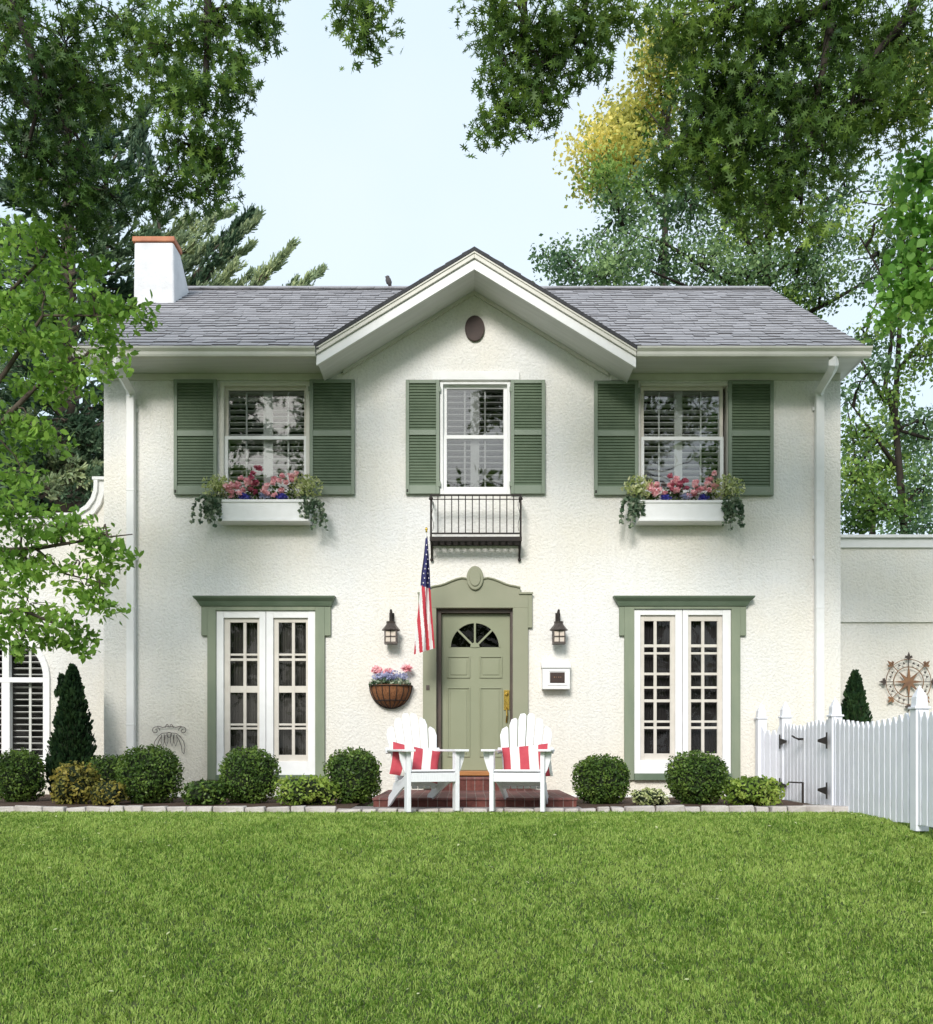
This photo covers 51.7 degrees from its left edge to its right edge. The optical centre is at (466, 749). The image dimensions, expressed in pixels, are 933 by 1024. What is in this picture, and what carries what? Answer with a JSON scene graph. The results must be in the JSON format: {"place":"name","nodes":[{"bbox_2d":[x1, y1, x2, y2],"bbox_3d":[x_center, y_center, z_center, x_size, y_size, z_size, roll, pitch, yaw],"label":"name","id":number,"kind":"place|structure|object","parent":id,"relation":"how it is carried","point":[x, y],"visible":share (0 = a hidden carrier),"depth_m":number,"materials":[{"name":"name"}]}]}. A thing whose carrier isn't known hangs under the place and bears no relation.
{"place":"outdoors","nodes":[
{"label":"outdoors","id":0,"kind":"place"},
{"bbox_2d":[0,794,813,811],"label":"planting bed","id":1,"kind":"object","parent":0,"point":[45,800],"visible":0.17,"depth_m":10.38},
{"bbox_2d":[0,747,46,801],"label":"boxwood","id":2,"kind":"object","parent":1,"relation":"on","point":[22,778],"visible":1,"depth_m":10.85,"materials":[{"name":"green plant"}]},
{"bbox_2d":[44,662,96,798],"bbox_3d":[-4.659,-0.185,11.394,0.618,1.684,0.592,0,0,0],"label":"arborvitae","id":3,"kind":"object","parent":1,"relation":"on","point":[72,738],"visible":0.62,"depth_m":11.28,"materials":[{"name":"green plant"}]},
{"bbox_2d":[49,760,100,803],"bbox_3d":[-4.291,0.373,10.494,0.536,0.504,0.614,0,0,0],"label":"golden shrub","id":4,"kind":"object","parent":1,"relation":"on","point":[71,781],"visible":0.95,"depth_m":10.37,"materials":[{"name":"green plant"}]},
{"bbox_2d":[85,754,124,800],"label":"boxwood","id":5,"kind":"object","parent":1,"relation":"on","point":[105,765],"visible":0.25,"depth_m":10.83,"materials":[{"name":"green plant"}]},
{"bbox_2d":[84,778,129,804],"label":"golden shrub","id":6,"kind":"object","parent":1,"relation":"on","point":[110,792],"visible":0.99,"depth_m":10.20,"materials":[{"name":"yellow plant"}]},
{"bbox_2d":[112,744,184,803],"bbox_3d":[-3.524,0.281,10.698,0.786,0.688,0.753,0,0,0],"label":"boxwood","id":7,"kind":"object","parent":1,"relation":"on","point":[150,775],"visible":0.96,"depth_m":10.49,"materials":[{"name":"green plant"}]},
{"bbox_2d":[180,778,230,804],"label":"shrub","id":8,"kind":"object","parent":1,"relation":"on","point":[202,791],"visible":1,"depth_m":10.27,"materials":[{"name":"green plant"}]},
{"bbox_2d":[218,745,281,803],"bbox_3d":[-2.405,0.289,10.694,0.712,0.673,0.725,0,0,0],"label":"boxwood","id":9,"kind":"object","parent":1,"relation":"on","point":[249,776],"visible":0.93,"depth_m":10.51,"materials":[{"name":"green plant"}]},
{"bbox_2d":[272,774,340,805],"bbox_3d":[-1.737,0.442,10.420,0.791,0.372,0.745,0,0,0],"label":"shrub","id":10,"kind":"object","parent":1,"relation":"on","point":[311,790],"visible":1,"depth_m":10.21,"materials":[{"name":"green plant"}]},
{"bbox_2d":[323,746,381,803],"bbox_3d":[-1.270,0.294,10.701,0.672,0.663,0.687,0,0,0],"label":"boxwood","id":11,"kind":"object","parent":1,"relation":"on","point":[354,775],"visible":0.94,"depth_m":10.51,"materials":[{"name":"green plant"}]},
{"bbox_2d":[570,753,630,803],"bbox_3d":[1.476,0.332,10.591,0.668,0.586,0.682,0,0,0],"label":"boxwood","id":12,"kind":"object","parent":1,"relation":"on","point":[603,779],"visible":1,"depth_m":10.42,"materials":[{"name":"green plant"}]},
{"bbox_2d":[629,787,669,805],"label":"shrub","id":13,"kind":"object","parent":1,"relation":"on","point":[647,796],"visible":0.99,"depth_m":10.20,"materials":[{"name":"green plant"}]},
{"bbox_2d":[664,750,730,803],"bbox_3d":[2.548,0.315,10.603,0.735,0.621,0.730,0,0,0],"label":"boxwood","id":14,"kind":"object","parent":1,"relation":"on","point":[700,778],"visible":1,"depth_m":10.40,"materials":[{"name":"green plant"}]},
{"bbox_2d":[721,774,788,805],"bbox_3d":[3.092,0.448,10.297,0.732,0.359,0.707,0,0,0],"label":"shrub","id":15,"kind":"object","parent":1,"relation":"on","point":[755,790],"visible":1,"depth_m":10.13,"materials":[{"name":"green plant"}]},
{"bbox_2d":[754,701,792,800],"bbox_3d":[3.720,0.040,11.690,0.173,1.221,0.622,0,0,-21],"label":"picket fence","id":16,"kind":"object","parent":1,"relation":"on","point":[769,758],"visible":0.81,"depth_m":11.69,"materials":[{"name":"wood"}]},
{"bbox_2d":[779,723,805,802],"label":"garden gate","id":17,"kind":"structure","parent":16,"relation":"attached to","point":[793,741],"depth_m":11.06,"materials":[{"name":"white wood"}]},
{"bbox_2d":[0,814,932,1023],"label":"lawn","id":18,"kind":"structure","parent":0,"point":[448,967],"depth_m":6.04,"materials":[{"name":"plant"}]},
{"bbox_2d":[0,806,14,811],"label":"edging stone","id":19,"kind":"object","parent":18,"relation":"on","point":[6,808],"visible":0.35,"depth_m":9.48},
{"bbox_2d":[14,805,45,812],"bbox_3d":[-4.308,0.594,9.517,0.286,0.087,0.134,0,0,0],"label":"edging stone","id":20,"kind":"object","parent":18,"relation":"on","point":[23,808],"visible":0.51,"depth_m":9.46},
{"bbox_2d":[43,806,67,811],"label":"edging stone","id":21,"kind":"object","parent":18,"relation":"on","point":[54,808],"visible":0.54,"depth_m":9.45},
{"bbox_2d":[66,806,86,811],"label":"edging stone","id":22,"kind":"object","parent":18,"relation":"on","point":[74,809],"visible":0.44,"depth_m":9.44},
{"bbox_2d":[0,204,162,663],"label":"dogwood tree","id":23,"kind":"object","parent":18,"relation":"on","point":[42,381],"visible":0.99,"depth_m":9.04,"materials":[{"name":"green plant"}]},
{"bbox_2d":[86,806,109,812],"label":"edging stone","id":24,"kind":"object","parent":18,"relation":"on","point":[97,808],"visible":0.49,"depth_m":9.43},
{"bbox_2d":[109,805,124,811],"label":"edging stone","id":25,"kind":"object","parent":18,"relation":"on","point":[120,808],"visible":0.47,"depth_m":9.41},
{"bbox_2d":[124,805,143,812],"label":"edging stone","id":26,"kind":"object","parent":18,"relation":"on","point":[132,808],"visible":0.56,"depth_m":9.43,"materials":[{"name":"stone"}]},
{"bbox_2d":[0,0,290,257],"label":"oak tree","id":27,"kind":"object","parent":18,"relation":"on","point":[73,95],"visible":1,"depth_m":8.46,"materials":[{"name":"green plant"}]},
{"bbox_2d":[143,806,168,811],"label":"edging stone","id":28,"kind":"object","parent":18,"relation":"on","point":[156,808],"visible":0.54,"depth_m":9.41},
{"bbox_2d":[167,806,187,812],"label":"edging stone","id":29,"kind":"object","parent":18,"relation":"on","point":[177,808],"visible":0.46,"depth_m":9.41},
{"bbox_2d":[186,806,212,812],"bbox_3d":[-2.614,0.600,9.457,0.260,0.086,0.135,0,0,0],"label":"edging stone","id":30,"kind":"object","parent":18,"relation":"on","point":[201,808],"visible":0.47,"depth_m":9.40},
{"bbox_2d":[213,806,246,812],"bbox_3d":[-2.322,0.598,9.452,0.312,0.086,0.137,0,0,0],"label":"edging stone","id":31,"kind":"object","parent":18,"relation":"on","point":[228,809],"visible":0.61,"depth_m":9.39,"materials":[{"name":"stone"}]},
{"bbox_2d":[245,806,265,812],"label":"edging stone","id":32,"kind":"object","parent":18,"relation":"on","point":[258,808],"visible":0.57,"depth_m":9.39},
{"bbox_2d":[266,806,290,812],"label":"edging stone","id":33,"kind":"object","parent":18,"relation":"on","point":[280,809],"visible":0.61,"depth_m":9.41,"materials":[{"name":"stone"}]},
{"bbox_2d":[291,805,305,812],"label":"edging stone","id":34,"kind":"object","parent":18,"relation":"on","point":[297,808],"visible":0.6,"depth_m":9.40,"materials":[{"name":"stone"}]},
{"bbox_2d":[305,806,336,812],"bbox_3d":[-1.426,0.597,9.456,0.301,0.077,0.121,0,0,0],"label":"edging stone","id":35,"kind":"object","parent":18,"relation":"on","point":[326,809],"visible":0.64,"depth_m":9.40,"materials":[{"name":"stone"}]},
{"bbox_2d":[336,808,360,812],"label":"edging stone","id":36,"kind":"object","parent":18,"relation":"on","point":[340,810],"visible":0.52,"depth_m":9.40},
{"bbox_2d":[463,808,487,811],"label":"edging stone","id":37,"kind":"object","parent":18,"relation":"on","point":[475,809],"visible":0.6,"depth_m":9.46,"materials":[{"name":"stone"}]},
{"bbox_2d":[504,807,533,811],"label":"edging stone","id":38,"kind":"object","parent":18,"relation":"on","point":[506,809],"visible":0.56,"depth_m":9.46,"materials":[{"name":"stone"}]},
{"bbox_2d":[534,808,563,812],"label":"edging stone","id":39,"kind":"object","parent":18,"relation":"on","point":[550,809],"visible":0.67,"depth_m":9.47,"materials":[{"name":"stone"}]},
{"bbox_2d":[322,0,932,254],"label":"oak tree","id":40,"kind":"object","parent":18,"relation":"on","point":[807,120],"visible":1,"depth_m":8.09,"materials":[{"name":"green plant"}]},
{"bbox_2d":[624,805,654,812],"bbox_3d":[1.716,0.601,9.552,0.304,0.083,0.086,0,0,-4],"label":"edging stone","id":41,"kind":"object","parent":18,"relation":"on","point":[650,808],"visible":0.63,"depth_m":9.51,"materials":[{"name":"stone"}]},
{"bbox_2d":[655,805,684,812],"bbox_3d":[2.018,0.596,9.547,0.296,0.090,0.101,0,0,0],"label":"edging stone","id":42,"kind":"object","parent":18,"relation":"on","point":[672,808],"visible":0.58,"depth_m":9.51,"materials":[{"name":"stone"}]},
{"bbox_2d":[685,806,699,811],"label":"edging stone","id":43,"kind":"object","parent":18,"relation":"on","point":[692,808],"visible":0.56,"depth_m":9.50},
{"bbox_2d":[700,805,728,812],"bbox_3d":[2.454,0.596,9.549,0.274,0.083,0.115,0,0,3],"label":"edging stone","id":44,"kind":"object","parent":18,"relation":"on","point":[718,808],"visible":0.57,"depth_m":9.49,"materials":[{"name":"stone"}]},
{"bbox_2d":[729,805,754,811],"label":"edging stone","id":45,"kind":"object","parent":18,"relation":"on","point":[740,808],"visible":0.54,"depth_m":9.49,"materials":[{"name":"stone"}]},
{"bbox_2d":[769,806,786,811],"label":"edging stone","id":46,"kind":"object","parent":18,"relation":"on","point":[778,808],"visible":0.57,"depth_m":9.46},
{"bbox_2d":[786,806,805,811],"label":"edging stone","id":47,"kind":"object","parent":18,"relation":"on","point":[796,808],"visible":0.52,"depth_m":9.47,"materials":[{"name":"stone"}]},
{"bbox_2d":[803,805,832,812],"bbox_3d":[3.484,0.596,9.557,0.279,0.087,0.103,0,0,0],"label":"edging stone","id":48,"kind":"object","parent":18,"relation":"on","point":[818,808],"visible":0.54,"depth_m":9.51,"materials":[{"name":"stone"}]},
{"bbox_2d":[826,685,932,830],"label":"picket fence","id":49,"kind":"object","parent":18,"relation":"on","point":[884,769],"visible":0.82,"depth_m":8.64,"materials":[{"name":"wood"}]},
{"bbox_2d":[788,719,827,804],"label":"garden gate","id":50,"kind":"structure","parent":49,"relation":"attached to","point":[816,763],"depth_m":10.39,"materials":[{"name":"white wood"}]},
{"bbox_2d":[857,139,932,346],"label":"maple tree","id":51,"kind":"object","parent":18,"relation":"on","point":[915,257],"visible":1,"depth_m":8.53,"materials":[{"name":"green plant"}]},
{"bbox_2d":[0,0,932,533],"label":"sky","id":52,"kind":"structure","parent":0,"point":[374,180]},
{"bbox_2d":[351,806,769,812],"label":"gravel path","id":53,"kind":"structure","parent":0,"point":[376,808],"depth_m":9.88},
{"bbox_2d":[385,713,468,811],"bbox_3d":[-0.462,0.114,9.656,0.704,0.973,0.959,0,0,-21],"label":"adirondack chair","id":54,"kind":"object","parent":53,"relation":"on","point":[425,779],"visible":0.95,"depth_m":9.61,"materials":[{"name":"wood"}]},
{"bbox_2d":[389,742,439,783],"bbox_3d":[-0.513,0.135,9.637,0.557,0.423,0.205,0,0,-16],"label":"striped pillow","id":55,"kind":"object","parent":54,"relation":"on","point":[423,759],"visible":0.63,"depth_m":9.60,"materials":[{"name":"red fabric"}]},
{"bbox_2d":[481,713,554,811],"bbox_3d":[0.561,0.114,9.673,0.704,0.973,0.958,0,0,11],"label":"adirondack chair","id":56,"kind":"object","parent":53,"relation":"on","point":[503,779],"visible":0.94,"depth_m":9.63,"materials":[{"name":"wood"}]},
{"bbox_2d":[502,743,552,775],"bbox_3d":[0.608,0.125,9.654,0.529,0.381,0.195,0,0,8],"label":"striped pillow","id":57,"kind":"object","parent":56,"relation":"on","point":[522,758],"visible":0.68,"depth_m":9.62,"materials":[{"name":"red fabric"}]},
{"bbox_3d":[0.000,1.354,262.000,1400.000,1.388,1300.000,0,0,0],"label":"ground","id":58,"kind":"structure","parent":0,"visible":0},
{"bbox_2d":[0,252,59,512],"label":"pine tree","id":59,"kind":"object","parent":58,"relation":"on","point":[4,397],"visible":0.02,"depth_m":18.49,"materials":[{"name":"green plant"}]},
{"bbox_2d":[0,376,103,510],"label":"evergreen hedge","id":60,"kind":"object","parent":58,"relation":"on","point":[45,499],"visible":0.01,"depth_m":18.77,"materials":[{"name":"green plant"}]},
{"bbox_2d":[0,71,179,512],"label":"pine tree","id":61,"kind":"object","parent":58,"relation":"on","point":[70,478],"visible":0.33,"depth_m":16.14,"materials":[{"name":"green plant"}]},
{"bbox_2d":[108,97,329,285],"bbox_3d":[-4.787,-5.747,18.531,4.275,13.695,1.380,0,0,0],"label":"pine tree","id":62,"kind":"object","parent":58,"relation":"on","point":[195,253],"visible":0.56,"depth_m":18.39,"materials":[{"name":"green plant"}]},
{"bbox_2d":[0,236,932,801],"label":"house","id":63,"kind":"structure","parent":58,"relation":"on","point":[384,412],"depth_m":12.00,"materials":[{"name":"paint"}]},
{"bbox_2d":[0,636,49,764],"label":"window","id":64,"kind":"structure","parent":63,"relation":"in","point":[24,687],"depth_m":12.79,"materials":[{"name":"white paint"}]},
{"bbox_2d":[152,724,185,753],"bbox_3d":[-3.692,-0.124,11.960,0.421,0.378,0.009,0,0,0],"label":"wall scroll","id":65,"kind":"object","parent":63,"relation":"attached to","point":[170,735],"depth_m":11.96,"materials":[{"name":"metal"}]},
{"bbox_2d":[216,499,311,525],"bbox_3d":[-2.489,-2.916,11.867,1.170,0.266,0.243,0,0,0],"label":"window box","id":66,"kind":"object","parent":63,"relation":"attached to","point":[260,512],"visible":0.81,"depth_m":11.76,"materials":[{"name":"white paint"}]},
{"bbox_2d":[189,494,223,527],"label":"ivy","id":67,"kind":"object","parent":66,"relation":"on","point":[209,502],"visible":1,"depth_m":11.72,"materials":[{"name":"green plant"}]},
{"bbox_2d":[201,474,235,498],"bbox_3d":[-3.037,-3.193,11.791,0.445,0.381,0.262,0,0,0],"label":"coleus","id":68,"kind":"object","parent":66,"relation":"on","point":[216,485],"visible":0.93,"depth_m":11.76,"materials":[{"name":"green plant"}]},
{"bbox_2d":[223,480,241,498],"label":"geranium","id":69,"kind":"object","parent":66,"relation":"on","point":[229,486],"visible":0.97,"depth_m":11.75,"materials":[{"name":"pink plant"}]},
{"bbox_2d":[235,475,259,498],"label":"geranium","id":70,"kind":"object","parent":66,"relation":"on","point":[247,481],"visible":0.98,"depth_m":11.74,"materials":[{"name":"pink plant"}]},
{"bbox_2d":[247,465,263,498],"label":"geranium","id":71,"kind":"object","parent":66,"relation":"on","point":[255,482],"visible":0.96,"depth_m":11.77,"materials":[{"name":"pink plant"}]},
{"bbox_2d":[260,475,282,498],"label":"geranium","id":72,"kind":"object","parent":66,"relation":"on","point":[266,486],"visible":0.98,"depth_m":11.76,"materials":[{"name":"pink plant"}]},
{"bbox_2d":[278,470,298,498],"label":"geranium","id":73,"kind":"object","parent":66,"relation":"on","point":[291,476],"visible":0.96,"depth_m":11.77,"materials":[{"name":"pink plant"}]},
{"bbox_2d":[289,473,322,497],"bbox_3d":[-1.968,-3.187,11.792,0.436,0.369,0.268,0,0,0],"label":"coleus","id":74,"kind":"object","parent":66,"relation":"on","point":[306,485],"visible":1,"depth_m":11.77,"materials":[{"name":"green plant"}]},
{"bbox_2d":[297,494,328,530],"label":"ivy","id":75,"kind":"object","parent":66,"relation":"on","point":[316,501],"visible":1,"depth_m":11.73,"materials":[{"name":"green plant"}]},
{"bbox_2d":[220,382,309,494],"bbox_3d":[-2.506,-3.866,12.056,1.111,1.391,0.161,0,0,0],"label":"window","id":76,"kind":"structure","parent":63,"relation":"in","point":[268,438],"depth_m":12.08,"materials":[{"name":"paint"}]},
{"bbox_2d":[216,611,314,774],"bbox_3d":[-2.496,-0.701,12.067,1.231,2.043,0.174,0,0,0],"label":"window","id":77,"kind":"structure","parent":63,"relation":"in","point":[265,660],"depth_m":12.01,"materials":[{"name":"white paint"}]},
{"bbox_2d":[369,684,412,708],"bbox_3d":[-0.940,-0.646,11.853,0.556,0.294,0.284,0,0,0],"label":"wall basket","id":78,"kind":"object","parent":63,"relation":"attached to","point":[390,696],"depth_m":11.81,"materials":[{"name":"wicker"}]},
{"bbox_2d":[369,670,410,685],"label":"lavender flowers","id":79,"kind":"object","parent":78,"relation":"on","point":[388,678],"visible":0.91,"depth_m":11.81,"materials":[{"name":"purple plant"}]},
{"bbox_2d":[382,609,399,644],"bbox_3d":[-0.924,-1.509,11.876,0.207,0.431,0.241,0,0,22],"label":"wall lantern","id":80,"kind":"object","parent":63,"relation":"attached to","point":[390,629],"depth_m":11.80,"materials":[{"name":"black metal"}]},
{"bbox_2d":[440,382,509,493],"bbox_3d":[0.107,-3.866,12.056,0.873,1.391,0.161,0,0,0],"label":"window","id":81,"kind":"structure","parent":63,"relation":"in","point":[474,436],"depth_m":12.06,"materials":[{"name":"white paint"}]},
{"bbox_2d":[429,494,522,561],"bbox_3d":[0.113,-2.715,11.845,1.150,0.776,0.310,0,0,0],"label":"balconette","id":82,"kind":"object","parent":63,"relation":"attached to","point":[475,541],"visible":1,"depth_m":11.71,"materials":[{"name":"black metal"}]},
{"bbox_2d":[442,614,509,769],"bbox_3d":[0.116,-0.718,12.090,0.857,1.963,0.110,0,0,0],"label":"door","id":83,"kind":"structure","parent":63,"relation":"in","point":[475,678],"depth_m":12.10,"materials":[{"name":"paint"}]},
{"bbox_2d":[541,662,570,689],"bbox_3d":[1.104,-0.912,11.914,0.357,0.344,0.164,0,0,0],"label":"mailbox","id":84,"kind":"object","parent":63,"relation":"attached to","point":[555,675],"visible":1,"depth_m":11.85,"materials":[{"name":"white paint"}]},
{"bbox_2d":[550,609,567,644],"bbox_3d":[1.129,-1.509,11.876,0.207,0.431,0.241,0,0,-22],"label":"wall lantern","id":85,"kind":"object","parent":63,"relation":"attached to","point":[558,629],"depth_m":11.80,"materials":[{"name":"black metal"}]},
{"bbox_2d":[634,609,730,773],"bbox_3d":[2.687,-0.719,12.067,1.205,2.043,0.174,0,0,0],"label":"window","id":86,"kind":"structure","parent":63,"relation":"in","point":[682,658],"depth_m":12.01,"materials":[{"name":"white paint"}]},
{"bbox_2d":[635,500,730,525],"bbox_3d":[2.669,-2.911,11.867,1.179,0.258,0.243,0,0,0],"label":"window box","id":87,"kind":"object","parent":63,"relation":"attached to","point":[683,512],"visible":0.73,"depth_m":11.76,"materials":[{"name":"white paint"}]},
{"bbox_2d":[619,495,645,528],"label":"ivy","id":88,"kind":"object","parent":87,"relation":"on","point":[633,505],"visible":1,"depth_m":11.72,"materials":[{"name":"green plant"}]},
{"bbox_2d":[620,472,655,497],"bbox_3d":[2.106,-3.186,11.791,0.449,0.383,0.243,0,0,0],"label":"coleus","id":89,"kind":"object","parent":87,"relation":"on","point":[637,489],"visible":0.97,"depth_m":11.77,"materials":[{"name":"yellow plant"}]},
{"bbox_2d":[645,481,662,499],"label":"geranium","id":90,"kind":"object","parent":87,"relation":"on","point":[654,492],"visible":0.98,"depth_m":11.73,"materials":[{"name":"pink plant"}]},
{"bbox_2d":[661,475,680,499],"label":"geranium","id":91,"kind":"object","parent":87,"relation":"on","point":[676,490],"visible":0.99,"depth_m":11.76,"materials":[{"name":"pink plant"}]},
{"bbox_2d":[667,473,689,499],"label":"geranium","id":92,"kind":"object","parent":87,"relation":"on","point":[681,483],"visible":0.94,"depth_m":11.77,"materials":[{"name":"pink plant"}]},
{"bbox_2d":[686,479,703,499],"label":"geranium","id":93,"kind":"object","parent":87,"relation":"on","point":[695,491],"visible":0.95,"depth_m":11.76,"materials":[{"name":"pink plant"}]},
{"bbox_2d":[702,470,718,499],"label":"geranium","id":94,"kind":"object","parent":87,"relation":"on","point":[708,480],"visible":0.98,"depth_m":11.77,"materials":[{"name":"pink plant"}]},
{"bbox_2d":[709,473,745,498],"bbox_3d":[3.200,-3.187,11.789,0.444,0.387,0.260,0,0,0],"label":"coleus","id":95,"kind":"object","parent":87,"relation":"on","point":[727,487],"visible":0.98,"depth_m":11.77,"materials":[{"name":"green plant"}]},
{"bbox_2d":[720,495,745,530],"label":"ivy","id":96,"kind":"object","parent":87,"relation":"on","point":[729,510],"visible":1,"depth_m":11.71,"materials":[{"name":"green plant"}]},
{"bbox_2d":[640,383,727,494],"bbox_3d":[2.708,-3.862,12.056,1.083,1.382,0.161,0,0,0],"label":"window","id":97,"kind":"structure","parent":63,"relation":"in","point":[677,438],"depth_m":12.08,"materials":[{"name":"paint"}]},
{"bbox_2d":[880,652,932,711],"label":"compass ornament","id":98,"kind":"object","parent":63,"relation":"attached to","point":[908,681],"visible":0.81,"depth_m":12.63,"materials":[{"name":"metal"}]},
{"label":"flagpole","id":99,"kind":"object","parent":63,"relation":"attached to","visible":0},
{"bbox_2d":[414,537,434,653],"bbox_3d":[-0.453,-1.787,11.296,0.206,1.332,0.355,0,0,-26],"label":"flag","id":100,"kind":"object","parent":99,"relation":"hanging from","point":[424,638],"visible":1,"depth_m":11.30,"materials":[{"name":"multicoloured fabric"}]},
{"bbox_2d":[372,790,577,806],"bbox_3d":[0.087,0.592,10.938,2.123,0.177,2.005,0,0,0],"label":"porch step","id":101,"kind":"object","parent":58,"relation":"on","point":[556,798],"visible":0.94,"depth_m":9.95,"materials":[{"name":"brick"}]},
{"bbox_2d":[430,777,534,790],"bbox_3d":[0.192,0.421,11.757,1.274,0.162,0.383,0,0,0],"label":"step","id":102,"kind":"object","parent":101,"relation":"on","point":[474,783],"visible":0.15,"depth_m":11.58,"materials":[{"name":"brick"}]},
{"bbox_2d":[527,86,899,321],"bbox_3d":[6.085,-7.896,24.147,8.970,18.009,5.066,0,0,0],"label":"oak tree","id":103,"kind":"object","parent":58,"relation":"on","point":[764,272],"visible":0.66,"depth_m":23.51,"materials":[{"name":"green plant"}]},
{"bbox_2d":[552,0,932,285],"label":"oak tree","id":104,"kind":"object","parent":58,"relation":"on","point":[633,121],"visible":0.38,"depth_m":29.47,"materials":[{"name":"yellow plant"}]},
{"bbox_2d":[831,805,847,812],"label":"edging stone","id":105,"kind":"object","parent":58,"relation":"on","point":[840,808],"visible":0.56,"depth_m":9.53,"materials":[{"name":"stone"}]},
{"bbox_2d":[841,669,872,724],"bbox_3d":[4.963,-0.188,12.247,0.640,1.676,0.617,0,0,0],"label":"arborvitae","id":106,"kind":"object","parent":58,"relation":"on","point":[854,707],"visible":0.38,"depth_m":12.15,"materials":[{"name":"green plant"}]},
{"bbox_2d":[826,128,932,533],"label":"oak tree","id":107,"kind":"object","parent":58,"relation":"on","point":[903,508],"visible":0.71,"depth_m":21.77,"materials":[{"name":"green plant"}]},
{"bbox_2d":[841,370,932,533],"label":"oak tree","id":108,"kind":"object","parent":58,"relation":"on","point":[844,409],"visible":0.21,"depth_m":33.77,"materials":[{"name":"green plant"}]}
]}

